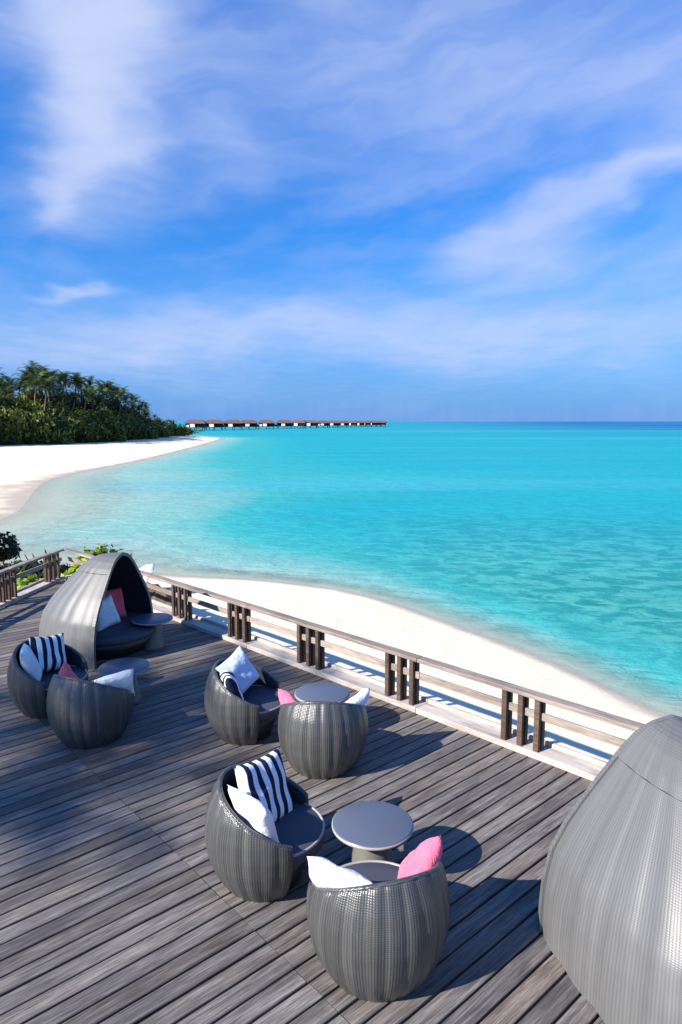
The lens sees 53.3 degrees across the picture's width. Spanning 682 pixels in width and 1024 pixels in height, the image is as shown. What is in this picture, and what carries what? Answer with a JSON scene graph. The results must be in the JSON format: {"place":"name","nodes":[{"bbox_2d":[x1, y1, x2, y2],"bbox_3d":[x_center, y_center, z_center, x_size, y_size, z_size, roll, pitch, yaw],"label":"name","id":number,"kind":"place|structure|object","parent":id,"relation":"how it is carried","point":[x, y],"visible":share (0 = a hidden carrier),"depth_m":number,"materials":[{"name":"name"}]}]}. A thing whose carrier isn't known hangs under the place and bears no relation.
{"place":"outdoors","nodes":[
{"label":"outdoors","id":0,"kind":"place"},
{"bbox_2d":[0,580,604,1023],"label":"deck","id":1,"kind":"structure","parent":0,"point":[120,902],"depth_m":5.53,"materials":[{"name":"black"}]},
{"bbox_2d":[0,549,64,608],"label":"railing","id":2,"kind":"object","parent":1,"relation":"on","point":[10,593],"visible":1,"depth_m":14.30,"materials":[{"name":"brown wood"}]},
{"bbox_2d":[7,640,87,718],"bbox_3d":[-3.678,2.066,8.568,0.949,0.835,0.952,3,8,20],"label":"tub chair","id":3,"kind":"object","parent":1,"relation":"on","point":[28,694],"visible":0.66,"depth_m":8.22,"materials":[{"name":"grey wicker"},{"name":"dark fabric"}]},
{"bbox_2d":[19,643,41,680],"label":"pillow","id":4,"kind":"object","parent":3,"relation":"on","point":[30,664],"visible":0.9,"depth_m":8.22,"materials":[{"name":"white fabric"}]},
{"bbox_2d":[28,633,66,671],"bbox_3d":[-3.729,1.804,8.679,0.206,0.480,0.480,-22,-15,36],"label":"pillow","id":5,"kind":"object","parent":3,"relation":"on","point":[49,652],"visible":0.89,"depth_m":8.61,"materials":[{"name":"multicoloured fabric"}]},
{"bbox_2d":[46,674,134,748],"bbox_3d":[-2.859,2.168,7.797,0.952,0.835,0.949,3,8,24],"label":"tub chair","id":6,"kind":"object","parent":1,"relation":"on","point":[83,714],"visible":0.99,"depth_m":7.41,"materials":[{"name":"grey wicker"},{"name":"dark fabric"}]},
{"bbox_2d":[58,662,78,678],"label":"pillow","id":7,"kind":"object","parent":6,"relation":"on","point":[65,669],"visible":0.3,"depth_m":7.90,"materials":[{"name":"pink fabric"}]},
{"bbox_2d":[92,668,134,695],"bbox_3d":[-2.570,1.993,7.701,0.460,0.460,0.181,-13,39,-29],"label":"pillow","id":8,"kind":"object","parent":6,"relation":"on","point":[123,679],"visible":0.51,"depth_m":7.61,"materials":[{"name":"white fabric"}]},
{"bbox_2d":[39,552,155,668],"bbox_3d":[-3.880,1.391,10.825,1.918,1.578,1.792,2,8,13],"label":"canopy daybed","id":9,"kind":"object","parent":1,"relation":"on","point":[71,610],"visible":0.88,"depth_m":10.36,"materials":[{"name":"grey wicker"},{"name":"dark fabric"}]},
{"bbox_2d":[97,594,120,630],"bbox_3d":[-3.712,1.585,10.647,0.208,0.500,0.500,-19,1,30],"label":"pillow","id":10,"kind":"object","parent":9,"relation":"on","point":[108,615],"visible":0.65,"depth_m":10.61,"materials":[{"name":"white fabric"}]},
{"bbox_2d":[105,587,126,617],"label":"pillow","id":11,"kind":"object","parent":9,"relation":"on","point":[117,597],"visible":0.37,"depth_m":11.12,"materials":[{"name":"pink fabric"}]},
{"bbox_2d":[98,657,149,704],"bbox_3d":[-2.790,2.215,8.790,0.644,0.479,0.644,0,8,0],"label":"side table","id":12,"kind":"object","parent":1,"relation":"on","point":[138,665],"visible":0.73,"depth_m":8.75,"materials":[{"name":"stone"}]},
{"bbox_2d":[131,613,172,650],"bbox_3d":[-3.020,1.932,10.911,0.644,0.479,0.644,0,8,0],"label":"side table","id":13,"kind":"object","parent":1,"relation":"on","point":[156,641],"visible":0.93,"depth_m":10.80,"materials":[{"name":"stone"}]},
{"bbox_2d":[204,658,280,744],"bbox_3d":[-1.098,2.157,7.884,0.949,0.835,0.952,2,8,12],"label":"tub chair","id":14,"kind":"object","parent":1,"relation":"on","point":[249,719],"visible":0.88,"depth_m":7.56,"materials":[{"name":"grey wicker"},{"name":"dark fabric"}]},
{"bbox_2d":[219,669,243,699],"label":"pillow","id":15,"kind":"object","parent":14,"relation":"on","point":[228,680],"visible":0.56,"depth_m":7.53,"materials":[{"name":"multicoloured fabric"}]},
{"bbox_2d":[215,646,259,692],"bbox_3d":[-1.190,1.869,7.907,0.193,0.460,0.460,-30,6,39],"label":"pillow","id":16,"kind":"object","parent":14,"relation":"on","point":[239,666],"visible":0.74,"depth_m":7.86,"materials":[{"name":"white fabric"}]},
{"bbox_2d":[205,763,324,902],"bbox_3d":[-0.598,2.489,5.396,0.949,0.835,0.952,1,8,6],"label":"tub chair","id":17,"kind":"object","parent":1,"relation":"on","point":[248,863],"visible":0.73,"depth_m":5.06,"materials":[{"name":"grey wicker"},{"name":"dark fabric"}]},
{"bbox_2d":[228,785,278,842],"bbox_3d":[-0.658,2.331,5.139,0.470,0.470,0.199,13,34,43],"label":"pillow","id":18,"kind":"object","parent":17,"relation":"on","point":[254,814],"visible":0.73,"depth_m":5.01,"materials":[{"name":"white fabric"}]},
{"bbox_2d":[234,747,293,821],"bbox_3d":[-0.616,2.264,5.510,0.205,0.560,0.560,-23,-13,30],"label":"pillow","id":19,"kind":"object","parent":17,"relation":"on","point":[263,779],"visible":0.7,"depth_m":5.46,"materials":[{"name":"multicoloured fabric"}]},
{"bbox_2d":[295,682,349,701],"bbox_3d":[-0.218,2.329,7.938,0.644,0.479,0.644,0,8,0],"label":"side table","id":20,"kind":"object","parent":1,"relation":"on","point":[325,691],"visible":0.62,"depth_m":7.89,"materials":[{"name":"stone"}]},
{"bbox_2d":[278,701,367,778],"bbox_3d":[-0.190,2.253,7.163,0.952,0.835,0.949,0,8,2],"label":"tub chair","id":21,"kind":"object","parent":1,"relation":"on","point":[322,739],"visible":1,"depth_m":6.78,"materials":[{"name":"grey woven wicker"},{"name":"slate fabric"}]},
{"bbox_2d":[278,689,296,703],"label":"pillow","id":22,"kind":"object","parent":21,"relation":"on","point":[284,696],"visible":0.18,"depth_m":7.10,"materials":[{"name":"pink fabric"}]},
{"bbox_2d":[345,688,369,705],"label":"pillow","id":23,"kind":"object","parent":21,"relation":"on","point":[361,697],"visible":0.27,"depth_m":7.10,"materials":[{"name":"white fabric"}]},
{"bbox_2d":[64,548,644,780],"bbox_3d":[-0.260,1.978,9.787,16.994,0.711,0.294,8,11,44],"label":"railing","id":24,"kind":"object","parent":1,"relation":"on","point":[308,655],"visible":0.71,"depth_m":8.59,"materials":[{"name":"brown wood"}]},
{"bbox_2d":[332,801,413,862],"bbox_3d":[0.248,2.672,5.370,0.644,0.479,0.644,0,8,0],"label":"side table","id":25,"kind":"object","parent":1,"relation":"on","point":[373,830],"visible":0.81,"depth_m":5.28,"materials":[{"name":"stone"}]},
{"bbox_2d":[306,860,449,1002],"bbox_3d":[0.244,2.606,4.517,0.952,0.835,0.949,-3,8,-19],"label":"tub chair","id":26,"kind":"object","parent":1,"relation":"on","point":[383,938],"visible":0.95,"depth_m":4.13,"materials":[{"name":"grey woven wicker"},{"name":"slate fabric"}]},
{"bbox_2d":[307,856,373,887],"bbox_3d":[0.018,2.420,4.378,0.500,0.500,0.194,17,48,19],"label":"pillow","id":27,"kind":"object","parent":26,"relation":"on","point":[324,872],"visible":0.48,"depth_m":4.25,"materials":[{"name":"white fabric"}]},
{"bbox_2d":[397,834,442,878],"bbox_3d":[0.508,2.478,4.621,0.188,0.480,0.480,31,47,4],"label":"pillow","id":28,"kind":"object","parent":26,"relation":"on","point":[425,855],"visible":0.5,"depth_m":4.57,"materials":[{"name":"pink fabric"}]},
{"bbox_2d":[538,714,681,1023],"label":"canopy daybed","id":29,"kind":"object","parent":1,"relation":"on","point":[610,914],"visible":1,"depth_m":4.24,"materials":[{"name":"grey woven wicker"},{"name":"dark fabric"}]},
{"bbox_2d":[0,421,681,708],"bbox_3d":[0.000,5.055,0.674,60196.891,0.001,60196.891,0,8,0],"label":"water","id":30,"kind":"structure","parent":0,"point":[562,537],"depth_m":34.91,"materials":[{"name":"teal liquid"}]},
{"bbox_2d":[183,420,207,430],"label":"water villa","id":31,"kind":"object","parent":30,"relation":"in","point":[194,424],"visible":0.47,"depth_m":378.95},
{"bbox_2d":[205,420,224,429],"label":"water villa","id":32,"kind":"object","parent":30,"relation":"in","point":[213,424],"visible":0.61,"depth_m":396.17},
{"bbox_2d":[224,420,241,429],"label":"water villa","id":33,"kind":"object","parent":30,"relation":"in","point":[232,423],"visible":0.75,"depth_m":415.39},
{"bbox_2d":[241,420,257,428],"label":"water villa","id":34,"kind":"object","parent":30,"relation":"in","point":[248,423],"visible":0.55,"depth_m":433.62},
{"bbox_2d":[258,420,274,428],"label":"water villa","id":35,"kind":"object","parent":30,"relation":"in","point":[266,423],"visible":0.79,"depth_m":454.62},
{"bbox_2d":[275,420,292,428],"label":"water villa","id":36,"kind":"object","parent":30,"relation":"in","point":[283,423],"visible":0.78,"depth_m":478.96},
{"bbox_2d":[292,420,307,427],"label":"water villa","id":37,"kind":"object","parent":30,"relation":"in","point":[297,423],"visible":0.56,"depth_m":500.43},
{"bbox_2d":[305,420,318,427],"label":"water villa","id":38,"kind":"object","parent":30,"relation":"in","point":[312,423],"visible":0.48,"depth_m":519.29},
{"bbox_2d":[317,420,329,427],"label":"water villa","id":39,"kind":"object","parent":30,"relation":"in","point":[324,423],"visible":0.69,"depth_m":541.11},
{"bbox_2d":[0,436,681,777],"bbox_3d":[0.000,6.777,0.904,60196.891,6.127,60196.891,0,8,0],"label":"beach","id":40,"kind":"structure","parent":0,"point":[37,487],"depth_m":16.40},
{"bbox_2d":[0,424,6,445],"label":"coastal bush","id":41,"kind":"object","parent":40,"relation":"on","point":[3,440],"visible":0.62,"depth_m":112.39,"materials":[{"name":"green plant"}]},
{"bbox_2d":[1,393,17,406],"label":"palm tree","id":42,"kind":"object","parent":40,"relation":"on","point":[6,399],"visible":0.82,"depth_m":119.80,"materials":[{"name":"green plant"}]},
{"bbox_2d":[0,530,22,562],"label":"bush","id":43,"kind":"object","parent":40,"relation":"on","point":[10,552],"visible":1,"depth_m":22.00,"materials":[{"name":"green plant"}]},
{"bbox_2d":[0,404,23,444],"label":"coastal bush","id":44,"kind":"object","parent":40,"relation":"on","point":[7,426],"visible":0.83,"depth_m":113.85,"materials":[{"name":"green plant"}]},
{"bbox_2d":[0,404,27,444],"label":"coastal bush","id":45,"kind":"object","parent":40,"relation":"on","point":[19,421],"visible":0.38,"depth_m":115.37,"materials":[{"name":"green plant"}]},
{"bbox_2d":[9,379,24,394],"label":"palm tree","id":46,"kind":"object","parent":40,"relation":"on","point":[18,388],"visible":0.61,"depth_m":137.33,"materials":[{"name":"green plant"}]},
{"bbox_2d":[7,393,27,410],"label":"coastal bush","id":47,"kind":"object","parent":40,"relation":"on","point":[16,400],"visible":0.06,"depth_m":122.36,"materials":[{"name":"green plant"}]},
{"bbox_2d":[1,389,35,411],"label":"coastal bush","id":48,"kind":"object","parent":40,"relation":"on","point":[20,397],"visible":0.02,"depth_m":124.89,"materials":[{"name":"green plant"}]},
{"bbox_2d":[2,407,42,444],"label":"coastal bush","id":49,"kind":"object","parent":40,"relation":"on","point":[27,437],"visible":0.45,"depth_m":117.70,"materials":[{"name":"green plant"}]},
{"bbox_2d":[11,398,40,416],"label":"coastal bush","id":50,"kind":"object","parent":40,"relation":"on","point":[28,406],"visible":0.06,"depth_m":122.83,"materials":[{"name":"green plant"}]},
{"bbox_2d":[15,382,38,399],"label":"palm tree","id":51,"kind":"object","parent":40,"relation":"on","point":[26,387],"visible":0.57,"depth_m":126.91,"materials":[{"name":"green plant"}]},
{"bbox_2d":[3,568,53,607],"bbox_3d":[-7.536,2.044,16.573,1.714,1.264,1.311,0,8,0],"label":"leafy plant","id":52,"kind":"object","parent":40,"relation":"on","point":[23,581],"visible":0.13,"depth_m":16.51,"materials":[{"name":"green plant"}]},
{"bbox_2d":[10,407,53,442],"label":"coastal bush","id":53,"kind":"object","parent":40,"relation":"on","point":[39,423],"visible":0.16,"depth_m":119.76,"materials":[{"name":"green plant"}]},
{"bbox_2d":[17,360,47,386],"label":"palm tree","id":54,"kind":"object","parent":40,"relation":"on","point":[31,366],"visible":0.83,"depth_m":136.85,"materials":[{"name":"green plant"}]},
{"bbox_2d":[18,399,49,412],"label":"coastal bush","id":55,"kind":"object","parent":40,"relation":"on","point":[36,405],"visible":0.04,"depth_m":126.81,"materials":[{"name":"green plant"}]},
{"bbox_2d":[23,375,48,408],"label":"palm tree","id":56,"kind":"object","parent":40,"relation":"on","point":[36,382],"visible":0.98,"depth_m":123.21,"materials":[{"name":"green plant"}]},
{"bbox_2d":[0,560,72,583],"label":"hedge","id":57,"kind":"object","parent":40,"relation":"on","point":[40,572],"visible":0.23,"depth_m":18.77,"materials":[{"name":"green plant"}]},
{"bbox_2d":[25,369,51,399],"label":"palm tree","id":58,"kind":"object","parent":40,"relation":"on","point":[36,374],"visible":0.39,"depth_m":133.27,"materials":[{"name":"green plant"}]},
{"bbox_2d":[20,406,61,443],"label":"coastal bush","id":59,"kind":"object","parent":40,"relation":"on","point":[42,414],"visible":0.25,"depth_m":118.18,"materials":[{"name":"green plant"}]},
{"bbox_2d":[29,398,57,419],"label":"coastal bush","id":60,"kind":"object","parent":40,"relation":"on","point":[51,410],"visible":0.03,"depth_m":128.09,"materials":[{"name":"green plant"}]},
{"bbox_2d":[33,364,55,388],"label":"palm tree","id":61,"kind":"object","parent":40,"relation":"on","point":[43,369],"visible":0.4,"depth_m":139.47,"materials":[{"name":"green plant"}]},
{"bbox_2d":[34,376,59,402],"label":"palm tree","id":62,"kind":"object","parent":40,"relation":"on","point":[50,387],"visible":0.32,"depth_m":130.25,"materials":[{"name":"green plant"}]},
{"bbox_2d":[36,376,60,411],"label":"palm tree","id":63,"kind":"object","parent":40,"relation":"on","point":[48,382],"visible":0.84,"depth_m":125.73,"materials":[{"name":"green plant"}]},
{"bbox_2d":[27,408,71,444],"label":"coastal bush","id":64,"kind":"object","parent":40,"relation":"on","point":[55,438],"visible":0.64,"depth_m":120.99,"materials":[{"name":"green plant"}]},
{"bbox_2d":[43,370,65,400],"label":"palm tree","id":65,"kind":"object","parent":40,"relation":"on","point":[53,375],"visible":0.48,"depth_m":140.88,"materials":[{"name":"green plant"}]},
{"bbox_2d":[38,401,79,438],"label":"coastal bush","id":66,"kind":"object","parent":40,"relation":"on","point":[63,410],"visible":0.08,"depth_m":129.97,"materials":[{"name":"green plant"}]},
{"bbox_2d":[44,413,73,438],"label":"coastal bush","id":67,"kind":"object","parent":40,"relation":"on","point":[60,425],"visible":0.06,"depth_m":126.30,"materials":[{"name":"green plant"}]},
{"bbox_2d":[50,382,71,397],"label":"palm tree","id":68,"kind":"object","parent":40,"relation":"on","point":[59,389],"visible":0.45,"depth_m":140.04,"materials":[{"name":"green plant"}]},
{"bbox_2d":[50,369,71,401],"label":"palm tree","id":69,"kind":"object","parent":40,"relation":"on","point":[61,378],"visible":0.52,"depth_m":148.42,"materials":[{"name":"green plant"}]},
{"bbox_2d":[53,390,70,408],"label":"palm tree","id":70,"kind":"object","parent":40,"relation":"on","point":[62,394],"visible":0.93,"depth_m":133.06,"materials":[{"name":"green plant"}]},
{"bbox_2d":[51,412,77,443],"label":"coastal bush","id":71,"kind":"object","parent":40,"relation":"on","point":[68,432],"visible":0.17,"depth_m":124.44,"materials":[{"name":"green plant"}]},
{"bbox_2d":[54,369,75,390],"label":"palm tree","id":72,"kind":"object","parent":40,"relation":"on","point":[63,376],"visible":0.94,"depth_m":146.69,"materials":[{"name":"green plant"}]},
{"bbox_2d":[56,408,88,424],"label":"coastal bush","id":73,"kind":"object","parent":40,"relation":"on","point":[77,411],"visible":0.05,"depth_m":132.44,"materials":[{"name":"green plant"}]},
{"bbox_2d":[56,415,91,442],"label":"coastal bush","id":74,"kind":"object","parent":40,"relation":"on","point":[79,426],"visible":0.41,"depth_m":128.94,"materials":[{"name":"green plant"}]},
{"bbox_2d":[63,389,84,412],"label":"palm tree","id":75,"kind":"object","parent":40,"relation":"on","point":[74,395],"visible":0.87,"depth_m":136.62,"materials":[{"name":"green plant"}]},
{"bbox_2d":[66,372,84,409],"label":"palm tree","id":76,"kind":"object","parent":40,"relation":"on","point":[77,380],"visible":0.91,"depth_m":148.62,"materials":[{"name":"green plant"}]},
{"bbox_2d":[5,390,155,422],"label":"woods","id":77,"kind":"object","parent":40,"relation":"on","point":[89,404],"visible":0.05,"depth_m":148.33,"materials":[{"name":"green plant"}]},
{"bbox_2d":[61,546,102,580],"bbox_3d":[-6.916,1.688,18.434,0.980,1.477,1.850,-1,8,-9],"label":"leafy plant","id":78,"kind":"object","parent":40,"relation":"on","point":[72,570],"visible":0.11,"depth_m":18.35,"materials":[{"name":"green plant"}]},
{"bbox_2d":[69,413,99,442],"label":"coastal bush","id":79,"kind":"object","parent":40,"relation":"on","point":[92,437],"visible":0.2,"depth_m":132.00,"materials":[{"name":"green plant"}]},
{"bbox_2d":[76,386,98,415],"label":"palm tree","id":80,"kind":"object","parent":40,"relation":"on","point":[86,395],"visible":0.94,"depth_m":137.28,"materials":[{"name":"green plant"}]},
{"bbox_2d":[78,376,99,409],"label":"palm tree","id":81,"kind":"object","parent":40,"relation":"on","point":[90,383],"visible":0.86,"depth_m":157.74,"materials":[{"name":"green plant"}]},
{"bbox_2d":[70,406,117,425],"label":"coastal bush","id":82,"kind":"object","parent":40,"relation":"on","point":[95,411],"visible":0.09,"depth_m":143.10,"materials":[{"name":"green plant"}]},
{"bbox_2d":[84,386,103,412],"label":"palm tree","id":83,"kind":"object","parent":40,"relation":"on","point":[95,390],"visible":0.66,"depth_m":144.39,"materials":[{"name":"green plant"}]},
{"bbox_2d":[85,416,110,441],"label":"coastal bush","id":84,"kind":"object","parent":40,"relation":"on","point":[100,428],"visible":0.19,"depth_m":135.11,"materials":[{"name":"green plant"}]},
{"bbox_2d":[76,402,119,422],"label":"coastal bush","id":85,"kind":"object","parent":40,"relation":"on","point":[102,409],"visible":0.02,"depth_m":142.03,"materials":[{"name":"green plant"}]},
{"bbox_2d":[95,386,115,409],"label":"palm tree","id":86,"kind":"object","parent":40,"relation":"on","point":[106,394],"visible":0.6,"depth_m":155.84,"materials":[{"name":"green plant"}]},
{"bbox_2d":[97,379,115,399],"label":"palm tree","id":87,"kind":"object","parent":40,"relation":"on","point":[106,386],"visible":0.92,"depth_m":160.88,"materials":[{"name":"green plant"}]},
{"bbox_2d":[90,414,124,441],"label":"coastal bush","id":88,"kind":"object","parent":40,"relation":"on","point":[110,422],"visible":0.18,"depth_m":139.47,"materials":[{"name":"green plant"}]},
{"bbox_2d":[97,403,120,424],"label":"coastal bush","id":89,"kind":"object","parent":40,"relation":"on","point":[109,413],"visible":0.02,"depth_m":149.20,"materials":[{"name":"green plant"}]},
{"bbox_2d":[100,414,128,441],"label":"coastal bush","id":90,"kind":"object","parent":40,"relation":"on","point":[120,433],"visible":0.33,"depth_m":141.16,"materials":[{"name":"green plant"}]},
{"bbox_2d":[95,543,136,561],"bbox_3d":[-6.285,1.591,19.030,1.242,1.513,1.076,-3,8,-18],"label":"leafy plant","id":91,"kind":"object","parent":40,"relation":"on","point":[103,550],"visible":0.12,"depth_m":18.88,"materials":[{"name":"green plant"}]},
{"bbox_2d":[110,388,129,411],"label":"palm tree","id":92,"kind":"object","parent":40,"relation":"on","point":[120,393],"visible":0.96,"depth_m":157.76,"materials":[{"name":"green plant"}]},
{"bbox_2d":[106,411,134,429],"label":"coastal bush","id":93,"kind":"object","parent":40,"relation":"on","point":[122,416],"visible":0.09,"depth_m":155.32,"materials":[{"name":"green plant"}]},
{"bbox_2d":[117,393,134,413],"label":"palm tree","id":94,"kind":"object","parent":40,"relation":"on","point":[126,397],"visible":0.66,"depth_m":165.48,"materials":[{"name":"green plant"}]},
{"bbox_2d":[118,415,140,439],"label":"coastal bush","id":95,"kind":"object","parent":40,"relation":"on","point":[131,431],"visible":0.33,"depth_m":152.03,"materials":[{"name":"green plant"}]},
{"bbox_2d":[121,417,147,439],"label":"coastal bush","id":96,"kind":"object","parent":40,"relation":"on","point":[139,436],"visible":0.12,"depth_m":158.41,"materials":[{"name":"green plant"}]},
{"bbox_2d":[139,563,154,583],"bbox_3d":[-5.337,1.919,18.842,0.964,1.047,1.129,5,9,35],"label":"beach parasol","id":97,"kind":"object","parent":40,"relation":"on","point":[149,568],"visible":0.17,"depth_m":18.48,"materials":[{"name":"white fabric"}]},
{"bbox_2d":[136,415,159,435],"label":"coastal bush","id":98,"kind":"object","parent":40,"relation":"on","point":[146,421],"visible":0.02,"depth_m":173.50,"materials":[{"name":"green plant"}]},
{"bbox_2d":[137,417,159,438],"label":"coastal bush","id":99,"kind":"object","parent":40,"relation":"on","point":[151,433],"visible":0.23,"depth_m":163.39,"materials":[{"name":"green plant"}]},
{"bbox_2d":[150,420,169,437],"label":"coastal bush","id":100,"kind":"object","parent":40,"relation":"on","point":[164,432],"visible":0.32,"depth_m":179.87,"materials":[{"name":"green plant"}]},
{"bbox_2d":[152,588,171,603],"bbox_3d":[-3.933,1.996,15.005,0.490,0.664,0.561,-1,9,-31],"label":"rock","id":101,"kind":"object","parent":40,"relation":"on","point":[164,598],"visible":0.25,"depth_m":14.82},
{"bbox_2d":[152,418,183,435],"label":"coastal bush","id":102,"kind":"object","parent":40,"relation":"on","point":[171,423],"visible":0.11,"depth_m":198.45,"materials":[{"name":"green plant"}]},
{"bbox_2d":[162,422,180,435],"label":"coastal bush","id":103,"kind":"object","parent":40,"relation":"on","point":[172,430],"visible":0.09,"depth_m":194.00,"materials":[{"name":"green plant"}]},
{"bbox_2d":[176,426,191,435],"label":"coastal bush","id":104,"kind":"object","parent":40,"relation":"on","point":[183,430],"visible":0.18,"depth_m":202.76,"materials":[{"name":"green plant"}]},
{"bbox_2d":[0,0,681,420],"label":"sky","id":105,"kind":"structure","parent":0,"point":[223,210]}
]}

